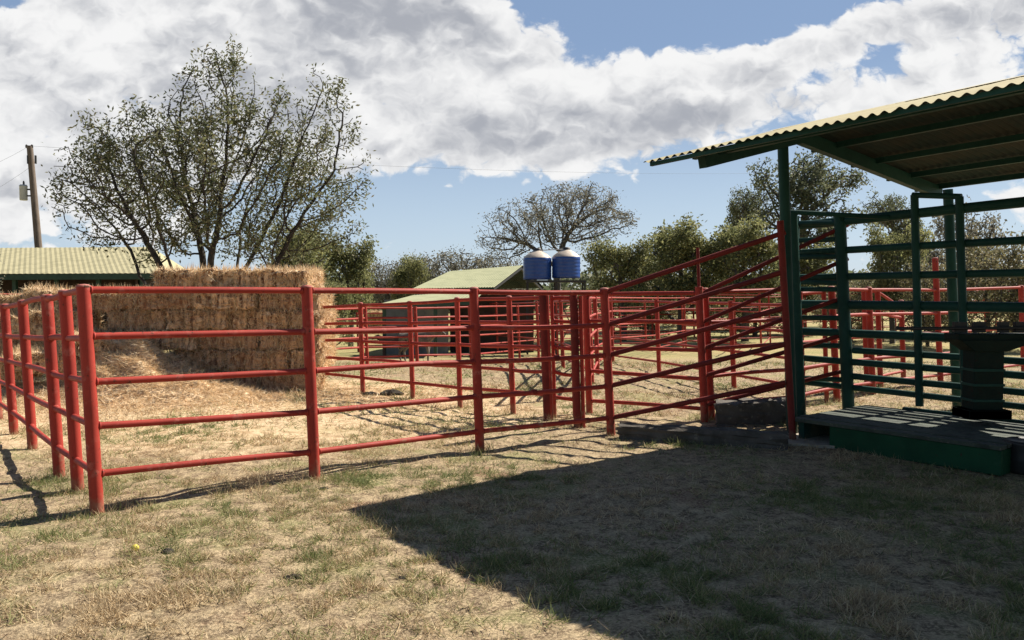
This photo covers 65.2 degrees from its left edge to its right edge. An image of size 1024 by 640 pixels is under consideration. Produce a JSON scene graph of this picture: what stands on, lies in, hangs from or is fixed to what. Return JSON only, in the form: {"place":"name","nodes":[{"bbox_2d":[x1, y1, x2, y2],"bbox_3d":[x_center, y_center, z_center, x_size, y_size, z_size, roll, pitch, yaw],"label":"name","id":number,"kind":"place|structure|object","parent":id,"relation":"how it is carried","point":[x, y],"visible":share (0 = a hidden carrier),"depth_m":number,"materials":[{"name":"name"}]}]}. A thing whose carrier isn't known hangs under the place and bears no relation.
{"place":"outdoors","nodes":[
{"label":"outdoors","id":0,"kind":"place"},
{"bbox_2d":[379,265,543,357],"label":"barn","id":1,"kind":"structure","parent":0,"point":[502,278],"depth_m":32.60,"materials":[{"name":"green metal"}]},
{"bbox_2d":[0,294,1023,639],"bbox_3d":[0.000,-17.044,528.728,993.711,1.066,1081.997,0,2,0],"label":"ground","id":2,"kind":"structure","parent":0,"point":[630,620],"depth_m":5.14,"materials":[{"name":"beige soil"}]},
{"bbox_2d":[19,144,41,247],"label":"utility pole","id":3,"kind":"object","parent":2,"relation":"on","point":[23,187],"visible":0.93,"depth_m":43.65,"materials":[{"name":"brown wood"}]},
{"bbox_2d":[38,146,861,173],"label":"power line","id":4,"kind":"object","parent":3,"relation":"attached to","point":[479,169],"visible":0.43,"depth_m":61.41,"materials":[{"name":"grey metal"}]},
{"bbox_2d":[0,289,83,492],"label":"pipe fence","id":5,"kind":"object","parent":2,"relation":"on","point":[49,337],"visible":0.93,"depth_m":6.46,"materials":[{"name":"red metal"}]},
{"bbox_2d":[0,247,183,329],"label":"barn","id":6,"kind":"structure","parent":2,"relation":"on","point":[56,266],"depth_m":37.16,"materials":[{"name":"beige metal"}]},
{"bbox_2d":[127,351,193,369],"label":"hay bale","id":7,"kind":"object","parent":2,"relation":"on","point":[176,363],"visible":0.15,"depth_m":11.59,"materials":[{"name":"plant"}]},
{"bbox_2d":[55,328,126,358],"bbox_3d":[-6.070,0.374,11.667,1.138,0.558,0.736,12,2,-28],"label":"hay bale","id":8,"kind":"object","parent":7,"relation":"on","point":[100,345],"visible":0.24,"depth_m":11.51,"materials":[{"name":"plant"}]},
{"bbox_2d":[41,33,379,308],"bbox_3d":[-6.085,-2.284,15.879,6.420,6.814,4.384,1,2,20],"label":"leafy tree","id":9,"kind":"object","parent":2,"relation":"on","point":[174,182],"visible":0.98,"depth_m":15.59,"materials":[{"name":"green plant"}]},
{"bbox_2d":[201,364,259,387],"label":"hay bale","id":10,"kind":"object","parent":2,"relation":"on","point":[251,380],"visible":0.18,"depth_m":12.00,"materials":[{"name":"plant"}]},
{"bbox_2d":[163,347,231,370],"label":"hay bale","id":11,"kind":"object","parent":10,"relation":"on","point":[210,359],"visible":0.47,"depth_m":12.05,"materials":[{"name":"plant"}]},
{"bbox_2d":[135,325,201,355],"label":"hay bale","id":12,"kind":"object","parent":11,"relation":"on","point":[187,344],"visible":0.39,"depth_m":11.99,"materials":[{"name":"plant"}]},
{"bbox_2d":[164,305,232,330],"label":"hay bale","id":13,"kind":"object","parent":12,"relation":"on","point":[187,319],"visible":0.8,"depth_m":11.99,"materials":[{"name":"plant"}]},
{"bbox_2d":[188,283,259,315],"bbox_3d":[-4.305,-0.312,12.161,1.144,0.561,0.748,0,0,2],"label":"hay bale","id":14,"kind":"object","parent":13,"relation":"on","point":[233,301],"visible":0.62,"depth_m":11.93,"materials":[{"name":"plant"}]},
{"bbox_2d":[214,262,283,293],"bbox_3d":[-4.016,-0.622,12.281,1.144,0.562,0.748,0,1,3],"label":"hay bale","id":15,"kind":"object","parent":14,"relation":"on","point":[260,276],"visible":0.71,"depth_m":12.05,"materials":[{"name":"plant"}]},
{"bbox_2d":[223,343,291,371],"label":"hay bale","id":16,"kind":"object","parent":10,"relation":"on","point":[270,359],"visible":0.84,"depth_m":11.99,"materials":[{"name":"plant"}]},
{"bbox_2d":[197,325,263,351],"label":"hay bale","id":17,"kind":"object","parent":16,"relation":"on","point":[229,343],"visible":0.43,"depth_m":12.05,"materials":[{"name":"plant"}]},
{"bbox_2d":[226,304,294,329],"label":"hay bale","id":18,"kind":"object","parent":17,"relation":"on","point":[262,319],"visible":0.69,"depth_m":12.04,"materials":[{"name":"plant"}]},
{"bbox_2d":[1,329,563,432],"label":"loose straw","id":19,"kind":"object","parent":2,"relation":"on","point":[141,357],"visible":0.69,"depth_m":10.95,"materials":[{"name":"beige plant"}]},
{"bbox_2d":[0,338,40,354],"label":"hay bale","id":20,"kind":"object","parent":19,"relation":"on","point":[15,342],"visible":0.04,"depth_m":11.94,"materials":[{"name":"plant"}]},
{"bbox_2d":[0,308,56,334],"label":"hay bale","id":21,"kind":"object","parent":20,"relation":"on","point":[14,324],"visible":0.19,"depth_m":11.92,"materials":[{"name":"plant"}]},
{"bbox_2d":[0,349,42,384],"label":"hay bale","id":22,"kind":"object","parent":19,"relation":"on","point":[2,374],"visible":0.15,"depth_m":11.16,"materials":[{"name":"plant"}]},
{"bbox_2d":[13,343,80,377],"bbox_3d":[-6.631,0.595,11.425,1.138,0.558,0.736,2,3,-17],"label":"hay bale","id":23,"kind":"object","parent":19,"relation":"on","point":[38,356],"visible":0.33,"depth_m":11.20,"materials":[{"name":"plant"}]},
{"bbox_2d":[31,328,106,349],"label":"hay bale","id":24,"kind":"object","parent":19,"relation":"on","point":[39,343],"visible":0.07,"depth_m":11.95,"materials":[{"name":"plant"}]},
{"bbox_2d":[28,303,104,333],"bbox_3d":[-6.812,-0.001,12.159,1.142,0.561,0.745,0,2,-3],"label":"hay bale","id":25,"kind":"object","parent":24,"relation":"on","point":[37,314],"visible":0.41,"depth_m":11.93,"materials":[{"name":"plant"}]},
{"bbox_2d":[19,281,77,309],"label":"hay bale","id":26,"kind":"object","parent":25,"relation":"on","point":[37,290],"visible":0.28,"depth_m":12.22,"materials":[{"name":"plant"}]},
{"bbox_2d":[93,322,146,332],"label":"hay bale","id":27,"kind":"object","parent":19,"relation":"on","point":[105,329],"visible":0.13,"depth_m":12.04,"materials":[{"name":"plant"}]},
{"bbox_2d":[104,303,172,330],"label":"hay bale","id":28,"kind":"object","parent":27,"relation":"on","point":[120,319],"visible":0.73,"depth_m":12.06,"materials":[{"name":"plant"}]},
{"bbox_2d":[73,283,142,312],"bbox_3d":[-6.155,-0.316,12.281,1.130,0.558,0.753,0,3,1],"label":"hay bale","id":29,"kind":"object","parent":28,"relation":"on","point":[102,302],"visible":0.39,"depth_m":12.05,"materials":[{"name":"plant"}]},
{"bbox_2d":[131,283,194,314],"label":"hay bale","id":30,"kind":"object","parent":28,"relation":"on","point":[156,301],"visible":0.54,"depth_m":11.97,"materials":[{"name":"plant"}]},
{"bbox_2d":[150,261,220,286],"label":"hay bale","id":31,"kind":"object","parent":30,"relation":"on","point":[187,277],"visible":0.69,"depth_m":12.00,"materials":[{"name":"plant"}]},
{"bbox_2d":[256,363,330,391],"bbox_3d":[-3.365,0.905,12.223,1.142,0.561,0.745,0,2,3],"label":"hay bale","id":32,"kind":"object","parent":2,"relation":"on","point":[288,382],"visible":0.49,"depth_m":12.00,"materials":[{"name":"plant"}]},
{"bbox_2d":[285,344,336,375],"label":"hay bale","id":33,"kind":"object","parent":32,"relation":"on","point":[296,361],"visible":0.66,"depth_m":12.06,"materials":[{"name":"plant"}]},
{"bbox_2d":[257,324,329,354],"bbox_3d":[-3.337,0.295,12.260,1.138,0.558,0.736,0,0,0],"label":"hay bale","id":34,"kind":"object","parent":33,"relation":"on","point":[293,342],"visible":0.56,"depth_m":12.02,"materials":[{"name":"plant"}]},
{"bbox_2d":[287,304,340,328],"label":"hay bale","id":35,"kind":"object","parent":34,"relation":"on","point":[322,316],"visible":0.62,"depth_m":12.06,"materials":[{"name":"plant"}]},
{"bbox_2d":[257,285,327,312],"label":"hay bale","id":36,"kind":"object","parent":35,"relation":"on","point":[274,300],"visible":0.59,"depth_m":12.06,"materials":[{"name":"plant"}]},
{"bbox_2d":[271,263,324,295],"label":"hay bale","id":37,"kind":"object","parent":36,"relation":"on","point":[299,277],"visible":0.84,"depth_m":12.00,"materials":[{"name":"plant"}]},
{"bbox_2d":[256,213,341,315],"bbox_3d":[-8.880,-1.535,33.637,3.779,5.927,4.099,0,2,-13],"label":"bushy tree","id":38,"kind":"object","parent":2,"relation":"on","point":[317,262],"visible":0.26,"depth_m":32.99,"materials":[{"name":"green plant"}]},
{"bbox_2d":[331,343,338,365],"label":"hay bale","id":39,"kind":"object","parent":2,"relation":"on","point":[336,354],"visible":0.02,"depth_m":13.38,"materials":[{"name":"plant"}]},
{"bbox_2d":[326,325,338,348],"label":"hay bale","id":40,"kind":"object","parent":39,"relation":"on","point":[331,336],"visible":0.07,"depth_m":12.99,"materials":[{"name":"plant"}]},
{"bbox_2d":[323,278,358,346],"bbox_3d":[-6.581,-0.135,29.935,1.915,3.128,1.765,1,2,33],"label":"bushy tree","id":41,"kind":"object","parent":2,"relation":"on","point":[340,299],"visible":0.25,"depth_m":29.67,"materials":[{"name":"green plant"}]},
{"bbox_2d":[75,284,614,515],"bbox_3d":[-0.995,0.542,6.920,4.936,1.679,0.389,-2,3,-37],"label":"pipe fence","id":42,"kind":"object","parent":2,"relation":"on","point":[94,425],"visible":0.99,"depth_m":6.32,"materials":[{"name":"red metal"}]},
{"bbox_2d":[62,288,86,470],"bbox_3d":[-3.085,0.429,5.705,0.094,1.330,0.862,-2,3,-37],"label":"fence panel","id":43,"kind":"object","parent":42,"relation":"attached to","point":[80,420],"visible":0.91,"depth_m":5.75,"materials":[{"name":"red paint"}]},
{"bbox_2d":[319,232,381,345],"bbox_3d":[-7.515,-1.401,35.864,3.319,5.462,3.060,-1,2,-19],"label":"bushy tree","id":44,"kind":"object","parent":2,"relation":"on","point":[357,265],"visible":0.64,"depth_m":35.55,"materials":[{"name":"green plant"}]},
{"bbox_2d":[353,257,407,310],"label":"dry tree","id":45,"kind":"object","parent":2,"relation":"on","point":[383,297],"visible":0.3,"depth_m":53.47,"materials":[{"name":"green plant"}]},
{"bbox_2d":[372,335,402,355],"bbox_3d":[-4.416,0.931,28.603,1.188,0.815,0.336,0,2,-10],"label":"calf","id":46,"kind":"object","parent":2,"relation":"on","point":[388,339],"visible":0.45,"depth_m":28.48},
{"bbox_2d":[380,389,403,395],"bbox_3d":[-1.730,1.037,11.523,0.408,0.091,0.194,1,2,21],"label":"dung pat","id":47,"kind":"object","parent":2,"relation":"on","point":[391,391],"visible":0.93,"depth_m":11.45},
{"bbox_2d":[381,249,434,299],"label":"bushy tree","id":48,"kind":"object","parent":2,"relation":"on","point":[408,272],"visible":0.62,"depth_m":43.47,"materials":[{"name":"green plant"}]},
{"bbox_2d":[387,251,451,299],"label":"dry tree","id":49,"kind":"object","parent":2,"relation":"on","point":[425,261],"visible":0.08,"depth_m":55.49,"materials":[{"name":"green plant"}]},
{"bbox_2d":[398,332,445,360],"bbox_3d":[-2.234,0.616,19.774,1.241,0.835,0.344,0,2,12],"label":"calf","id":50,"kind":"object","parent":2,"relation":"on","point":[425,339],"visible":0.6,"depth_m":19.65},
{"bbox_2d":[319,295,552,418],"bbox_3d":[-1.223,0.447,10.859,4.759,1.608,0.332,2,3,42],"label":"pipe fence","id":51,"kind":"object","parent":2,"relation":"on","point":[458,344],"visible":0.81,"depth_m":10.48,"materials":[{"name":"red metal"}]},
{"bbox_2d":[422,244,496,310],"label":"dry tree","id":52,"kind":"object","parent":2,"relation":"on","point":[455,266],"visible":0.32,"depth_m":51.38,"materials":[{"name":"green plant"}]},
{"bbox_2d":[335,299,646,363],"bbox_3d":[0.328,0.587,24.840,2.476,2.314,20.222,1,2,25],"label":"pipe fence","id":53,"kind":"object","parent":2,"relation":"on","point":[415,337],"visible":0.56,"depth_m":18.03,"materials":[{"name":"red metal"}]},
{"bbox_2d":[473,251,530,289],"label":"dry tree","id":54,"kind":"object","parent":2,"relation":"on","point":[492,264],"visible":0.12,"depth_m":53.49,"materials":[{"name":"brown plant"}]},
{"bbox_2d":[356,306,655,351],"bbox_3d":[0.396,0.390,35.033,14.331,1.975,0.743,-1,2,-22],"label":"pipe fence","id":55,"kind":"object","parent":2,"relation":"on","point":[619,331],"visible":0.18,"depth_m":37.00,"materials":[{"name":"red metal"}]},
{"bbox_2d":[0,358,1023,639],"bbox_3d":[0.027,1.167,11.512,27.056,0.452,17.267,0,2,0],"label":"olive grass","id":56,"kind":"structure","parent":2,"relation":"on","point":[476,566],"depth_m":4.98,"materials":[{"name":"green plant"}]},
{"bbox_2d":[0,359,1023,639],"bbox_3d":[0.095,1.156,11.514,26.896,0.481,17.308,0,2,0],"label":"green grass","id":57,"kind":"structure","parent":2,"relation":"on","point":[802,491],"depth_m":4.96,"materials":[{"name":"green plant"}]},
{"bbox_2d":[489,299,593,384],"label":"pipe fence","id":58,"kind":"object","parent":2,"relation":"on","point":[561,315],"visible":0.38,"depth_m":16.26,"materials":[{"name":"red metal"}]},
{"bbox_2d":[539,295,550,420],"bbox_3d":[0.383,0.468,9.207,0.153,1.572,0.092,0,2,0],"label":"gate post","id":59,"kind":"object","parent":2,"relation":"on","point":[544,353],"depth_m":9.17,"materials":[{"name":"red metal"}]},
{"bbox_2d":[526,280,585,354],"bbox_3d":[1.712,-0.072,31.518,2.316,2.975,1.240,0,2,0],"label":"tank stand","id":60,"kind":"object","parent":2,"relation":"on","point":[555,282],"visible":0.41,"depth_m":30.94,"materials":[{"name":"black metal"}]},
{"bbox_2d":[523,248,550,279],"bbox_3d":[0.994,-2.207,31.441,1.109,1.244,1.109,0,2,0],"label":"water tank","id":61,"kind":"object","parent":60,"relation":"on","point":[536,263],"visible":1,"depth_m":30.99,"materials":[{"name":"blue plastic"}]},
{"bbox_2d":[552,247,579,277],"bbox_3d":[2.127,-2.257,31.439,1.109,1.219,1.109,0,2,0],"label":"water tank","id":62,"kind":"object","parent":60,"relation":"on","point":[565,262],"visible":1,"depth_m":30.99,"materials":[{"name":"blue plastic"}]},
{"bbox_2d":[474,177,639,334],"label":"tree","id":63,"kind":"object","parent":2,"relation":"on","point":[540,217],"visible":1,"depth_m":45.36,"materials":[{"name":"green plant"}]},
{"bbox_2d":[550,295,572,417],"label":"pipe gate","id":64,"kind":"structure","parent":2,"relation":"on","point":[553,345],"depth_m":9.39,"materials":[{"name":"red metal"}]},
{"bbox_2d":[570,295,580,427],"bbox_3d":[0.691,0.490,8.684,0.137,1.565,0.084,0,2,0],"label":"gate post","id":65,"kind":"object","parent":2,"relation":"on","point":[575,351],"visible":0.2,"depth_m":8.65,"materials":[{"name":"red metal"}]},
{"bbox_2d":[578,296,584,427],"bbox_3d":[0.761,0.504,8.692,0.083,1.537,0.044,0,2,0],"label":"gate post","id":66,"kind":"object","parent":2,"relation":"on","point":[581,340],"visible":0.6,"depth_m":8.67,"materials":[{"name":"red metal"}]},
{"bbox_2d":[183,258,1021,313],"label":"wood","id":67,"kind":"object","parent":2,"relation":"on","point":[567,286],"visible":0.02,"depth_m":91.29,"materials":[{"name":"green plant"}]},
{"bbox_2d":[577,232,660,340],"bbox_3d":[5.244,-1.687,39.944,4.255,5.762,3.923,0,2,0],"label":"bushy tree","id":68,"kind":"object","parent":2,"relation":"on","point":[630,264],"visible":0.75,"depth_m":39.48,"materials":[{"name":"green plant"}]},
{"bbox_2d":[600,249,675,329],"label":"bushy tree","id":69,"kind":"object","parent":2,"relation":"on","point":[652,263],"visible":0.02,"depth_m":49.16,"materials":[{"name":"green plant"}]},
{"bbox_2d":[583,286,703,413],"bbox_3d":[1.579,0.450,9.545,1.525,1.698,0.113,1,2,21],"label":"pipe fence","id":70,"kind":"object","parent":2,"relation":"on","point":[589,370],"visible":0.73,"depth_m":9.59,"materials":[{"name":"red metal"}]},
{"bbox_2d":[600,282,695,334],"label":"dry shrub","id":71,"kind":"object","parent":2,"relation":"on","point":[665,316],"visible":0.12,"depth_m":44.43,"materials":[{"name":"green plant"}]},
{"bbox_2d":[555,299,783,388],"bbox_3d":[2.458,0.618,20.602,0.793,2.424,19.516,0,2,-6],"label":"pipe fence","id":72,"kind":"object","parent":2,"relation":"on","point":[656,302],"visible":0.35,"depth_m":13.59,"materials":[{"name":"red metal"}]},
{"bbox_2d":[583,296,782,374],"bbox_3d":[5.331,0.437,25.300,3.832,2.570,29.058,1,2,24],"label":"pipe fence","id":73,"kind":"object","parent":2,"relation":"on","point":[595,314],"visible":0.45,"depth_m":23.22,"materials":[{"name":"red metal"}]},
{"bbox_2d":[644,212,724,338],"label":"bushy tree","id":74,"kind":"object","parent":2,"relation":"on","point":[678,244],"visible":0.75,"depth_m":40.92,"materials":[{"name":"green plant"}]},
{"bbox_2d":[616,422,788,450],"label":"concrete kerb","id":75,"kind":"structure","parent":2,"relation":"on","point":[738,437],"depth_m":7.84,"materials":[{"name":"grey concrete"}]},
{"bbox_2d":[608,220,848,439],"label":"loading ramp","id":76,"kind":"structure","parent":2,"relation":"on","point":[701,364],"depth_m":8.13,"materials":[{"name":"red paint"}]},
{"bbox_2d":[717,184,769,277],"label":"tall tree","id":77,"kind":"object","parent":2,"relation":"on","point":[743,208],"visible":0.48,"depth_m":58.74,"materials":[{"name":"green plant"}]},
{"bbox_2d":[714,397,785,426],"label":"concrete block","id":78,"kind":"structure","parent":2,"relation":"on","point":[749,411],"depth_m":9.02,"materials":[{"name":"grey concrete"}]},
{"bbox_2d":[694,282,807,336],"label":"dry shrub","id":79,"kind":"object","parent":2,"relation":"on","point":[755,334],"visible":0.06,"depth_m":43.53,"materials":[{"name":"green plant"}]},
{"bbox_2d":[708,210,807,340],"bbox_3d":[11.496,-2.186,40.360,4.969,6.814,5.390,-1,2,-21],"label":"bushy tree","id":80,"kind":"object","parent":2,"relation":"on","point":[730,237],"visible":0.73,"depth_m":39.06,"materials":[{"name":"green plant"}]},
{"bbox_2d":[767,242,834,326],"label":"bushy tree","id":81,"kind":"object","parent":2,"relation":"on","point":[809,266],"visible":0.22,"depth_m":45.30,"materials":[{"name":"green plant"}]},
{"bbox_2d":[745,146,874,262],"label":"tall tree","id":82,"kind":"object","parent":2,"relation":"on","point":[803,198],"visible":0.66,"depth_m":54.66,"materials":[{"name":"green plant"}]},
{"bbox_2d":[612,291,1016,337],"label":"pipe fence","id":83,"kind":"object","parent":2,"relation":"on","point":[652,332],"visible":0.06,"depth_m":43.13,"materials":[{"name":"red metal"}]},
{"bbox_2d":[801,292,828,402],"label":"pipe fence","id":84,"kind":"object","parent":2,"relation":"on","point":[825,350],"visible":0.24,"depth_m":10.64,"materials":[{"name":"red metal"}]},
{"bbox_2d":[643,75,1023,432],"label":"open shed","id":85,"kind":"structure","parent":2,"relation":"on","point":[966,136],"depth_m":7.99,"materials":[{"name":"green paint"}]},
{"bbox_2d":[680,290,1008,352],"bbox_3d":[16.314,-0.092,36.170,17.660,2.844,5.400,-1,2,-25],"label":"pipe fence","id":86,"kind":"object","parent":2,"relation":"on","point":[770,337],"visible":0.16,"depth_m":34.77,"materials":[{"name":"red metal"}]},
{"bbox_2d":[809,266,898,340],"bbox_3d":[17.038,-0.788,39.967,5.088,4.021,3.733,-1,2,-22],"label":"dry shrub","id":87,"kind":"object","parent":2,"relation":"on","point":[858,325],"visible":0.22,"depth_m":39.73,"materials":[{"name":"green plant"}]},
{"bbox_2d":[703,257,1023,419],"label":"pipe fence","id":88,"kind":"object","parent":2,"relation":"on","point":[870,314],"visible":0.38,"depth_m":11.12,"materials":[{"name":"red metal"}]},
{"bbox_2d":[861,291,905,386],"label":"pipe fence","id":89,"kind":"object","parent":2,"relation":"on","point":[879,294],"visible":0.28,"depth_m":12.37,"materials":[{"name":"red metal"}]},
{"bbox_2d":[859,187,924,270],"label":"tall tree","id":90,"kind":"object","parent":2,"relation":"on","point":[891,204],"visible":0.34,"depth_m":57.55,"materials":[{"name":"green plant"}]},
{"bbox_2d":[859,219,933,343],"bbox_3d":[18.380,-1.863,38.003,3.503,6.305,3.230,0,2,-5],"label":"bushy tree","id":91,"kind":"object","parent":2,"relation":"on","point":[892,261],"visible":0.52,"depth_m":37.55,"materials":[{"name":"green plant"}]},
{"bbox_2d":[795,405,1023,475],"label":"weighing platform","id":92,"kind":"structure","parent":2,"relation":"on","point":[939,438],"depth_m":7.29,"materials":[{"name":"green paint"}]},
{"bbox_2d":[791,192,1023,424],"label":"cattle cage","id":93,"kind":"object","parent":92,"relation":"on","point":[840,278],"visible":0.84,"depth_m":8.66,"materials":[{"name":"green paint"}]},
{"bbox_2d":[895,322,1023,419],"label":"weighing scale","id":94,"kind":"object","parent":92,"relation":"on","point":[982,381],"visible":1,"depth_m":7.48,"materials":[{"name":"black metal"}]},
{"bbox_2d":[888,255,948,347],"bbox_3d":[18.651,-0.824,35.968,3.360,4.392,4.579,1,2,26],"label":"dry shrub","id":95,"kind":"object","parent":2,"relation":"on","point":[929,322],"visible":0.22,"depth_m":35.36,"materials":[{"name":"green plant"}]},
{"bbox_2d":[920,195,1017,294],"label":"dry tree","id":96,"kind":"object","parent":2,"relation":"on","point":[991,227],"visible":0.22,"depth_m":43.15,"materials":[{"name":"green plant"}]},
{"bbox_2d":[922,222,1023,349],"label":"dry shrub","id":97,"kind":"object","parent":2,"relation":"on","point":[987,265],"visible":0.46,"depth_m":33.55,"materials":[{"name":"green plant"}]},
{"bbox_2d":[995,244,1023,331],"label":"dry shrub","id":98,"kind":"object","parent":2,"relation":"on","point":[1013,285],"visible":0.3,"depth_m":33.25,"materials":[{"name":"green plant"}]},
{"bbox_2d":[1003,436,1023,474],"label":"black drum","id":99,"kind":"object","parent":2,"relation":"on","point":[1017,457],"visible":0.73,"depth_m":6.56,"materials":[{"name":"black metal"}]},
{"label":"hay bale","id":100,"kind":"object","parent":2,"relation":"on","visible":0},
{"bbox_2d":[363,319,381,325],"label":"hay bale","id":101,"kind":"object","parent":100,"relation":"on","point":[374,320],"visible":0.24,"depth_m":40.77,"materials":[{"name":"plant"}]},
{"bbox_2d":[367,309,381,319],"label":"hay bale","id":102,"kind":"object","parent":101,"relation":"on","point":[375,315],"visible":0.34,"depth_m":40.66,"materials":[{"name":"plant"}]},
{"bbox_2d":[0,0,1023,289],"label":"sky","id":103,"kind":"structure","parent":0,"point":[565,89],"materials":[{"name":"white"}]},
{"bbox_2d":[788,433,834,448],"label":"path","id":104,"kind":"structure","parent":0,"point":[822,442],"depth_m":7.83,"materials":[{"name":"concrete"}]},
{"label":"hay bale","id":105,"kind":"object","parent":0,"visible":0},
{"bbox_2d":[324,286,335,308],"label":"hay bale","id":106,"kind":"object","parent":105,"relation":"on","point":[329,299],"visible":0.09,"depth_m":12.92,"materials":[{"name":"plant"}]},
{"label":"hay bale","id":107,"kind":"object","parent":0,"visible":0},
{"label":"hay bale","id":108,"kind":"object","parent":107,"relation":"on","visible":0},
{"bbox_2d":[0,289,37,313],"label":"hay bale","id":109,"kind":"object","parent":108,"relation":"on","point":[10,299],"visible":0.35,"depth_m":12.20,"materials":[{"name":"plant"}]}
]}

